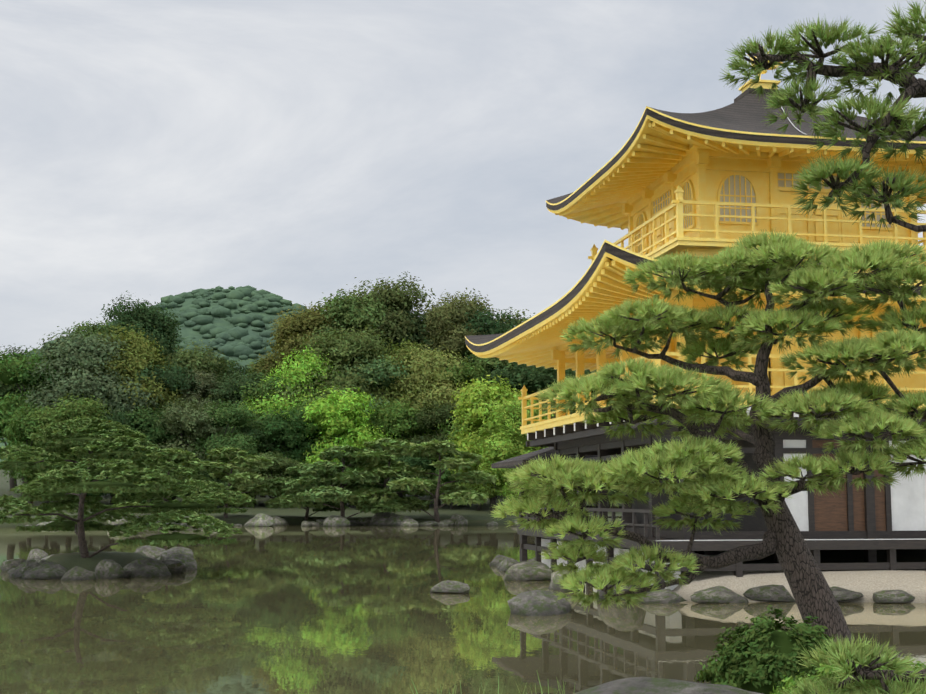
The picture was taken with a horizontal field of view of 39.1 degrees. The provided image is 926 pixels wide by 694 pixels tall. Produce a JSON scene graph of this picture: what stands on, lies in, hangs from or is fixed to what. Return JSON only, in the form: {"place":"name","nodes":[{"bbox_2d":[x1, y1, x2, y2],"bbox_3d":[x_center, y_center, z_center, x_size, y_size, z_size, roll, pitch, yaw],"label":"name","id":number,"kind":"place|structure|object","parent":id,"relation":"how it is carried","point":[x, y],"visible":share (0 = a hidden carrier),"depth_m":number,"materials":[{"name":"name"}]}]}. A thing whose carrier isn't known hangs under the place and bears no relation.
{"place":"outdoors","nodes":[
{"label":"outdoors","id":0,"kind":"place"},
{"bbox_2d":[0,285,308,461],"bbox_3d":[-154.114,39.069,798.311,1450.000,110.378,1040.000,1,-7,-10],"label":"distant hill","id":1,"kind":"structure","parent":0,"point":[233,323],"depth_m":609.02,"materials":[{"name":"plant"}]},
{"bbox_2d":[0,525,925,693],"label":"pond water","id":2,"kind":"structure","parent":0,"point":[300,609],"depth_m":21.52,"materials":[{"name":"liquid"}]},
{"bbox_2d":[94,559,125,578],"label":"island rock","id":3,"kind":"object","parent":2,"relation":"on","point":[105,568],"visible":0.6,"depth_m":33.96,"materials":[{"name":"stone"}]},
{"bbox_2d":[106,570,131,578],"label":"rock","id":4,"kind":"object","parent":2,"relation":"on","point":[122,574],"visible":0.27,"depth_m":34.07,"materials":[{"name":"stone"}]},
{"bbox_2d":[107,514,139,525],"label":"shore rock","id":5,"kind":"object","parent":2,"relation":"in","point":[117,522],"visible":0.06,"depth_m":97.62,"materials":[{"name":"stone"}]},
{"bbox_2d":[254,513,274,525],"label":"shore rock","id":6,"kind":"object","parent":2,"relation":"in","point":[264,520],"visible":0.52,"depth_m":97.57,"materials":[{"name":"stone"}]},
{"bbox_2d":[323,515,350,525],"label":"rock","id":7,"kind":"object","parent":2,"relation":"in","point":[334,520],"visible":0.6,"depth_m":97.82,"materials":[{"name":"stone"}]},
{"bbox_2d":[368,512,394,524],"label":"shore rock","id":8,"kind":"object","parent":2,"relation":"in","point":[381,518],"visible":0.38,"depth_m":101.30,"materials":[{"name":"stone"}]},
{"bbox_2d":[383,514,413,525],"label":"shore rock","id":9,"kind":"object","parent":2,"relation":"in","point":[395,520],"visible":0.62,"depth_m":100.40,"materials":[{"name":"stone"}]},
{"bbox_2d":[400,519,418,525],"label":"rock","id":10,"kind":"object","parent":2,"relation":"in","point":[408,522],"visible":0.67,"depth_m":98.52,"materials":[{"name":"stone"}]},
{"bbox_2d":[419,521,437,525],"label":"shore rock","id":11,"kind":"object","parent":2,"relation":"in","point":[429,523],"visible":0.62,"depth_m":99.03,"materials":[{"name":"stone"}]},
{"bbox_2d":[430,580,469,592],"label":"pond rock","id":12,"kind":"object","parent":2,"relation":"in","point":[447,586],"visible":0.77,"depth_m":28.63,"materials":[{"name":"stone"}]},
{"bbox_2d":[454,518,467,525],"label":"shore rock","id":13,"kind":"object","parent":2,"relation":"in","point":[461,522],"visible":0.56,"depth_m":99.35,"materials":[{"name":"stone"}]},
{"bbox_2d":[409,673,574,693],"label":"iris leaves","id":14,"kind":"object","parent":2,"relation":"on","point":[498,687],"visible":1,"depth_m":10.85,"materials":[{"name":"green plant"}]},
{"bbox_2d":[489,555,507,565],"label":"rock","id":15,"kind":"object","parent":2,"relation":"in","point":[497,560],"visible":0.46,"depth_m":40.36,"materials":[{"name":"stone"}]},
{"bbox_2d":[499,557,517,571],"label":"rock","id":16,"kind":"object","parent":2,"relation":"in","point":[508,562],"visible":0.35,"depth_m":37.19,"materials":[{"name":"stone"}]},
{"bbox_2d":[504,561,551,580],"bbox_3d":[1.720,5.779,33.472,1.348,0.583,1.049,3,-16,-18],"label":"rock","id":17,"kind":"object","parent":2,"relation":"in","point":[532,571],"visible":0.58,"depth_m":33.12,"materials":[{"name":"stone"}]},
{"bbox_2d":[507,590,571,615],"bbox_3d":[1.375,4.681,23.660,1.129,0.507,1.366,-9,-3,5],"label":"pond rock","id":18,"kind":"object","parent":2,"relation":"in","point":[538,603],"visible":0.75,"depth_m":23.42,"materials":[{"name":"stone"}]},
{"bbox_2d":[549,570,584,590],"bbox_3d":[2.442,5.368,29.881,0.838,0.593,1.252,5,-3,-7],"label":"rock","id":19,"kind":"object","parent":2,"relation":"in","point":[553,585],"visible":0.35,"depth_m":29.68,"materials":[{"name":"stone"}]},
{"bbox_2d":[597,568,647,599],"bbox_3d":[3.297,4.968,27.107,0.992,0.866,1.123,-2,-7,20],"label":"rock","id":20,"kind":"object","parent":2,"relation":"in","point":[601,596],"visible":0.04,"depth_m":26.71,"materials":[{"name":"stone"}]},
{"bbox_2d":[574,677,761,693],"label":"foreground rock","id":21,"kind":"object","parent":2,"relation":"on","point":[642,685],"visible":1,"depth_m":9.51,"materials":[{"name":"stone"}]},
{"bbox_2d":[690,586,748,602],"bbox_3d":[5.106,4.947,26.108,1.233,0.357,0.544,4,-1,-17],"label":"edge stone","id":22,"kind":"object","parent":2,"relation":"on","point":[719,594],"visible":0.9,"depth_m":25.90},
{"bbox_2d":[743,584,795,601],"bbox_3d":[6.182,4.965,26.325,1.088,0.353,0.409,4,-15,-2],"label":"edge stone","id":23,"kind":"object","parent":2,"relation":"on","point":[775,593],"visible":0.85,"depth_m":26.20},
{"bbox_2d":[0,469,925,602],"bbox_3d":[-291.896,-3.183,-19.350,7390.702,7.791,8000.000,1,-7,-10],"label":"ground","id":24,"kind":"structure","parent":0,"point":[867,583],"depth_m":31.82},
{"bbox_2d":[0,558,25,570],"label":"rock","id":25,"kind":"object","parent":24,"relation":"on","point":[7,565],"visible":0.38,"depth_m":37.27,"materials":[{"name":"stone"}]},
{"bbox_2d":[0,345,38,489],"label":"tree","id":26,"kind":"object","parent":24,"relation":"on","point":[5,389],"visible":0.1,"depth_m":140.00,"materials":[{"name":"green plant"}]},
{"bbox_2d":[9,559,39,577],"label":"rock","id":27,"kind":"object","parent":24,"relation":"on","point":[19,571],"visible":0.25,"depth_m":34.59,"materials":[{"name":"stone"}]},
{"bbox_2d":[0,346,62,496],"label":"tree","id":28,"kind":"object","parent":24,"relation":"on","point":[12,368],"visible":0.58,"depth_m":128.48,"materials":[{"name":"green plant"}]},
{"bbox_2d":[1,401,62,503],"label":"tree","id":29,"kind":"object","parent":24,"relation":"on","point":[21,427],"visible":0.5,"depth_m":118.22,"materials":[{"name":"green plant"}]},
{"bbox_2d":[0,357,67,438],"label":"tree","id":30,"kind":"object","parent":24,"relation":"on","point":[38,380],"visible":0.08,"depth_m":128.80,"materials":[{"name":"green plant"}]},
{"bbox_2d":[26,549,48,560],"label":"island rock","id":31,"kind":"object","parent":24,"relation":"on","point":[39,554],"visible":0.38,"depth_m":43.24,"materials":[{"name":"stone"}]},
{"bbox_2d":[22,562,67,578],"bbox_3d":[-10.829,5.890,34.191,1.278,0.528,1.284,-1,-9,8],"label":"rock","id":32,"kind":"object","parent":24,"relation":"on","point":[51,570],"visible":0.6,"depth_m":33.80,"materials":[{"name":"stone"}]},
{"bbox_2d":[17,457,75,502],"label":"tree","id":33,"kind":"object","parent":24,"relation":"on","point":[35,473],"visible":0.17,"depth_m":112.49,"materials":[{"name":"green plant"}]},
{"bbox_2d":[15,391,114,481],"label":"tree","id":34,"kind":"object","parent":24,"relation":"on","point":[68,410],"visible":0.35,"depth_m":117.27,"materials":[{"name":"green plant"}]},
{"bbox_2d":[61,566,96,580],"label":"island rock","id":35,"kind":"object","parent":24,"relation":"on","point":[76,573],"visible":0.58,"depth_m":33.17,"materials":[{"name":"stone"}]},
{"bbox_2d":[18,325,162,421],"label":"tree","id":36,"kind":"object","parent":24,"relation":"on","point":[83,358],"visible":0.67,"depth_m":127.99,"materials":[{"name":"green plant"}]},
{"bbox_2d":[70,461,113,500],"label":"tree","id":37,"kind":"object","parent":24,"relation":"on","point":[88,494],"visible":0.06,"depth_m":114.67,"materials":[{"name":"green plant"}]},
{"bbox_2d":[64,317,131,356],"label":"tree","id":38,"kind":"object","parent":24,"relation":"on","point":[83,328],"visible":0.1,"depth_m":142.41,"materials":[{"name":"green plant"}]},
{"bbox_2d":[91,407,141,503],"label":"tree","id":39,"kind":"object","parent":24,"relation":"on","point":[116,418],"visible":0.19,"depth_m":120.65,"materials":[{"name":"green plant"}]},
{"bbox_2d":[67,324,184,415],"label":"tree","id":40,"kind":"object","parent":24,"relation":"on","point":[138,351],"visible":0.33,"depth_m":130.96,"materials":[{"name":"green plant"}]},
{"bbox_2d":[0,417,254,557],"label":"island pine","id":41,"kind":"object","parent":24,"relation":"on","point":[102,450],"visible":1,"depth_m":35.19,"materials":[{"name":"green plant"}]},
{"bbox_2d":[100,290,187,369],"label":"tree","id":42,"kind":"object","parent":24,"relation":"on","point":[163,331],"visible":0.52,"depth_m":146.31,"materials":[{"name":"green plant"}]},
{"bbox_2d":[123,558,170,576],"bbox_3d":[-8.589,5.995,35.359,1.466,0.592,1.256,-1,-5,38],"label":"rock","id":43,"kind":"object","parent":24,"relation":"on","point":[145,567],"visible":0.83,"depth_m":35.01,"materials":[{"name":"stone"}]},
{"bbox_2d":[119,404,179,503],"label":"tree","id":44,"kind":"object","parent":24,"relation":"on","point":[148,427],"visible":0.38,"depth_m":120.58,"materials":[{"name":"green plant"}]},
{"bbox_2d":[135,545,165,558],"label":"island rock","id":45,"kind":"object","parent":24,"relation":"on","point":[153,552],"visible":0.4,"depth_m":43.03,"materials":[{"name":"stone"}]},
{"bbox_2d":[122,359,201,448],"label":"tree","id":46,"kind":"object","parent":24,"relation":"on","point":[174,377],"visible":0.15,"depth_m":131.05,"materials":[{"name":"green plant"}]},
{"bbox_2d":[111,448,225,513],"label":"garden pine","id":47,"kind":"object","parent":24,"relation":"on","point":[182,457],"visible":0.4,"depth_m":99.49,"materials":[{"name":"green plant"}]},
{"bbox_2d":[162,560,185,572],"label":"rock","id":48,"kind":"object","parent":24,"relation":"on","point":[173,566],"visible":0.33,"depth_m":36.33,"materials":[{"name":"stone"}]},
{"bbox_2d":[160,549,189,560],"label":"rock","id":49,"kind":"object","parent":24,"relation":"on","point":[164,555],"visible":0.17,"depth_m":40.07,"materials":[{"name":"stone"}]},
{"bbox_2d":[162,463,189,499],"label":"tree","id":50,"kind":"object","parent":24,"relation":"on","point":[172,496],"visible":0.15,"depth_m":116.60,"materials":[{"name":"green plant"}]},
{"bbox_2d":[165,553,196,569],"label":"rock","id":51,"kind":"object","parent":24,"relation":"on","point":[189,562],"visible":0.38,"depth_m":38.22,"materials":[{"name":"stone"}]},
{"bbox_2d":[149,392,224,496],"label":"tree","id":52,"kind":"object","parent":24,"relation":"on","point":[187,424],"visible":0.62,"depth_m":119.75,"materials":[{"name":"green plant"}]},
{"bbox_2d":[159,340,236,404],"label":"tree","id":53,"kind":"object","parent":24,"relation":"on","point":[202,361],"visible":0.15,"depth_m":144.69,"materials":[{"name":"green plant"}]},
{"bbox_2d":[174,369,223,435],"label":"tree","id":54,"kind":"object","parent":24,"relation":"on","point":[204,383],"visible":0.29,"depth_m":134.60,"materials":[{"name":"green plant"}]},
{"bbox_2d":[185,458,233,496],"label":"tree","id":55,"kind":"object","parent":24,"relation":"on","point":[200,473],"visible":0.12,"depth_m":115.92,"materials":[{"name":"green plant"}]},
{"bbox_2d":[174,397,263,482],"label":"tree","id":56,"kind":"object","parent":24,"relation":"on","point":[231,415],"visible":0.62,"depth_m":120.43,"materials":[{"name":"green plant"}]},
{"bbox_2d":[211,354,253,398],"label":"tree","id":57,"kind":"object","parent":24,"relation":"on","point":[232,364],"visible":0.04,"depth_m":148.75,"materials":[{"name":"green plant"}]},
{"bbox_2d":[206,368,266,437],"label":"tree","id":58,"kind":"object","parent":24,"relation":"on","point":[228,395],"visible":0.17,"depth_m":134.49,"materials":[{"name":"green plant"}]},
{"bbox_2d":[216,463,258,497],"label":"tree","id":59,"kind":"object","parent":24,"relation":"on","point":[237,487],"visible":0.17,"depth_m":117.15,"materials":[{"name":"green plant"}]},
{"bbox_2d":[195,447,284,517],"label":"garden pine","id":60,"kind":"object","parent":24,"relation":"on","point":[237,457],"visible":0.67,"depth_m":103.10,"materials":[{"name":"green plant"}]},
{"bbox_2d":[229,416,279,503],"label":"tree","id":61,"kind":"object","parent":24,"relation":"on","point":[249,430],"visible":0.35,"depth_m":122.57,"materials":[{"name":"green plant"}]},
{"bbox_2d":[223,369,302,496],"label":"tree","id":62,"kind":"object","parent":24,"relation":"on","point":[262,388],"visible":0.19,"depth_m":132.83,"materials":[{"name":"green plant"}]},
{"bbox_2d":[247,356,288,377],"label":"tree","id":63,"kind":"object","parent":24,"relation":"on","point":[256,366],"visible":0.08,"depth_m":151.37,"materials":[{"name":"green plant"}]},
{"bbox_2d":[242,451,300,498],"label":"tree","id":64,"kind":"object","parent":24,"relation":"on","point":[278,464],"visible":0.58,"depth_m":117.17,"materials":[{"name":"green plant"}]},
{"bbox_2d":[272,516,288,524],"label":"rock","id":65,"kind":"object","parent":24,"relation":"on","point":[279,520],"visible":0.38,"depth_m":101.57,"materials":[{"name":"stone"}]},
{"bbox_2d":[236,346,339,430],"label":"tree","id":66,"kind":"object","parent":24,"relation":"on","point":[312,362],"visible":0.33,"depth_m":132.98,"materials":[{"name":"green plant"}]},
{"bbox_2d":[258,407,321,477],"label":"tree","id":67,"kind":"object","parent":24,"relation":"on","point":[281,432],"visible":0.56,"depth_m":121.23,"materials":[{"name":"green plant"}]},
{"bbox_2d":[251,299,342,378],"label":"tree","id":68,"kind":"object","parent":24,"relation":"on","point":[289,331],"visible":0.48,"depth_m":149.74,"materials":[{"name":"green plant"}]},
{"bbox_2d":[262,463,350,519],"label":"garden pine","id":69,"kind":"object","parent":24,"relation":"on","point":[292,470],"visible":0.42,"depth_m":103.88,"materials":[{"name":"green plant"}]},
{"bbox_2d":[283,397,341,462],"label":"tree","id":70,"kind":"object","parent":24,"relation":"on","point":[311,429],"visible":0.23,"depth_m":123.16,"materials":[{"name":"green plant"}]},
{"bbox_2d":[251,320,398,414],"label":"tree","id":71,"kind":"object","parent":24,"relation":"on","point":[341,352],"visible":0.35,"depth_m":135.14,"materials":[{"name":"green plant"}]},
{"bbox_2d":[270,445,409,518],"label":"garden pine","id":72,"kind":"object","parent":24,"relation":"on","point":[312,497],"visible":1,"depth_m":99.53,"materials":[{"name":"green plant"}]},
{"bbox_2d":[299,385,395,504],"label":"tree","id":73,"kind":"object","parent":24,"relation":"on","point":[344,420],"visible":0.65,"depth_m":121.49,"materials":[{"name":"green plant"}]},
{"bbox_2d":[307,289,392,359],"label":"tree","id":74,"kind":"object","parent":24,"relation":"on","point":[355,314],"visible":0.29,"depth_m":149.17,"materials":[{"name":"green plant"}]},
{"bbox_2d":[320,354,418,441],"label":"tree","id":75,"kind":"object","parent":24,"relation":"on","point":[385,375],"visible":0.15,"depth_m":133.94,"materials":[{"name":"green plant"}]},
{"bbox_2d":[352,414,395,482],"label":"tree","id":76,"kind":"object","parent":24,"relation":"on","point":[373,421],"visible":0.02,"depth_m":124.44,"materials":[{"name":"green plant"}]},
{"bbox_2d":[323,271,435,482],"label":"tree","id":77,"kind":"object","parent":24,"relation":"on","point":[401,299],"visible":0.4,"depth_m":152.51,"materials":[{"name":"green plant"}]},
{"bbox_2d":[319,437,456,510],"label":"garden pine","id":78,"kind":"object","parent":24,"relation":"on","point":[393,449],"visible":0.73,"depth_m":100.90,"materials":[{"name":"green plant"}]},
{"bbox_2d":[362,398,435,497],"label":"tree","id":79,"kind":"object","parent":24,"relation":"on","point":[402,426],"visible":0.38,"depth_m":123.92,"materials":[{"name":"green plant"}]},
{"bbox_2d":[365,338,449,496],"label":"tree","id":80,"kind":"object","parent":24,"relation":"on","point":[408,355],"visible":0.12,"depth_m":135.16,"materials":[{"name":"green plant"}]},
{"bbox_2d":[387,455,437,497],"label":"tree","id":81,"kind":"object","parent":24,"relation":"on","point":[423,462],"visible":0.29,"depth_m":119.26,"materials":[{"name":"green plant"}]},
{"bbox_2d":[372,305,460,439],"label":"tree","id":82,"kind":"object","parent":24,"relation":"on","point":[415,334],"visible":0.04,"depth_m":151.51,"materials":[{"name":"green plant"}]},
{"bbox_2d":[394,401,458,505],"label":"tree","id":83,"kind":"object","parent":24,"relation":"on","point":[433,417],"visible":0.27,"depth_m":122.44,"materials":[{"name":"green plant"}]},
{"bbox_2d":[381,344,473,498],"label":"tree","id":84,"kind":"object","parent":24,"relation":"on","point":[431,370],"visible":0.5,"depth_m":133.87,"materials":[{"name":"green plant"}]},
{"bbox_2d":[387,439,498,522],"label":"garden pine","id":85,"kind":"object","parent":24,"relation":"on","point":[451,461],"visible":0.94,"depth_m":100.40,"materials":[{"name":"green plant"}]},
{"bbox_2d":[430,468,467,508],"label":"tree","id":86,"kind":"object","parent":24,"relation":"on","point":[446,474],"visible":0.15,"depth_m":118.35,"materials":[{"name":"green plant"}]},
{"bbox_2d":[412,355,490,437],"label":"tree","id":87,"kind":"object","parent":24,"relation":"on","point":[472,371],"visible":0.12,"depth_m":135.22,"materials":[{"name":"green plant"}]},
{"bbox_2d":[434,410,468,505],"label":"tree","id":88,"kind":"object","parent":24,"relation":"on","point":[456,429],"visible":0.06,"depth_m":122.12,"materials":[{"name":"green plant"}]},
{"bbox_2d":[410,287,495,360],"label":"tree","id":89,"kind":"object","parent":24,"relation":"on","point":[445,317],"visible":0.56,"depth_m":150.40,"materials":[{"name":"green plant"}]},
{"bbox_2d":[451,465,505,509],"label":"tree","id":90,"kind":"object","parent":24,"relation":"on","point":[489,492],"visible":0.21,"depth_m":116.73,"materials":[{"name":"green plant"}]},
{"bbox_2d":[452,305,519,368],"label":"tree","id":91,"kind":"object","parent":24,"relation":"on","point":[483,320],"visible":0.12,"depth_m":149.53,"materials":[{"name":"green plant"}]},
{"bbox_2d":[443,371,538,510],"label":"tree","id":92,"kind":"object","parent":24,"relation":"on","point":[478,395],"visible":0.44,"depth_m":116.23,"materials":[{"name":"green plant"}]},
{"bbox_2d":[465,350,524,498],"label":"tree","id":93,"kind":"object","parent":24,"relation":"on","point":[493,361],"visible":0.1,"depth_m":136.56,"materials":[{"name":"green plant"}]},
{"bbox_2d":[485,308,535,368],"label":"tree","id":94,"kind":"object","parent":24,"relation":"on","point":[520,321],"depth_m":151.76,"materials":[{"name":"green plant"}]},
{"bbox_2d":[471,393,553,499],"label":"tree","id":95,"kind":"object","parent":24,"relation":"on","point":[509,434],"visible":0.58,"depth_m":109.71,"materials":[{"name":"green plant"}]},
{"bbox_2d":[497,468,555,502],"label":"tree","id":96,"kind":"object","parent":24,"relation":"on","point":[505,492],"visible":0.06,"depth_m":108.91,"materials":[{"name":"green plant"}]},
{"bbox_2d":[480,361,575,396],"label":"tree","id":97,"kind":"object","parent":24,"relation":"on","point":[528,378],"visible":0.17,"depth_m":134.15,"materials":[{"name":"green plant"}]},
{"bbox_2d":[527,365,575,405],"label":"tree","id":98,"kind":"object","parent":24,"relation":"on","point":[570,372],"visible":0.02,"depth_m":136.41,"materials":[{"name":"green plant"}]},
{"bbox_2d":[636,589,687,602],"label":"edge stone","id":99,"kind":"object","parent":24,"relation":"on","point":[667,596],"visible":0.79,"depth_m":25.93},
{"bbox_2d":[465,79,925,589],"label":"pavilion","id":100,"kind":"structure","parent":24,"relation":"on","point":[659,183],"depth_m":31.12,"materials":[{"name":"gold metal"}]},
{"bbox_2d":[490,227,925,661],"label":"pine","id":101,"kind":"object","parent":24,"relation":"on","point":[765,263],"visible":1,"depth_m":12.89,"materials":[{"name":"green plant"}]},
{"bbox_2d":[694,652,733,685],"bbox_3d":[2.647,3.098,12.301,0.867,0.630,0.856,1,-7,-10],"label":"shrub","id":102,"kind":"object","parent":24,"relation":"on","point":[707,675],"visible":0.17,"depth_m":12.27,"materials":[{"name":"green plant"}]},
{"bbox_2d":[711,605,843,693],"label":"dark shrub","id":103,"kind":"object","parent":24,"relation":"on","point":[765,658],"visible":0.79,"depth_m":11.00,"materials":[{"name":"green plant"}]},
{"bbox_2d":[718,0,925,693],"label":"pine","id":104,"kind":"object","parent":24,"relation":"on","point":[863,678],"visible":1,"depth_m":6.55,"materials":[{"name":"green plant"}]},
{"bbox_2d":[830,586,863,601],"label":"edge stone","id":105,"kind":"object","parent":24,"relation":"on","point":[840,594],"visible":0.58,"depth_m":26.00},
{"bbox_2d":[770,649,925,693],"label":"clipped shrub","id":106,"kind":"object","parent":24,"relation":"on","point":[790,681],"visible":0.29,"depth_m":8.83,"materials":[{"name":"green plant"}]},
{"bbox_2d":[872,589,914,602],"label":"edge stone","id":107,"kind":"object","parent":24,"relation":"on","point":[889,596],"visible":0.96,"depth_m":25.84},
{"bbox_2d":[0,0,925,356],"label":"sky","id":108,"kind":"structure","parent":0,"point":[296,151],"materials":[{"name":"grey"}]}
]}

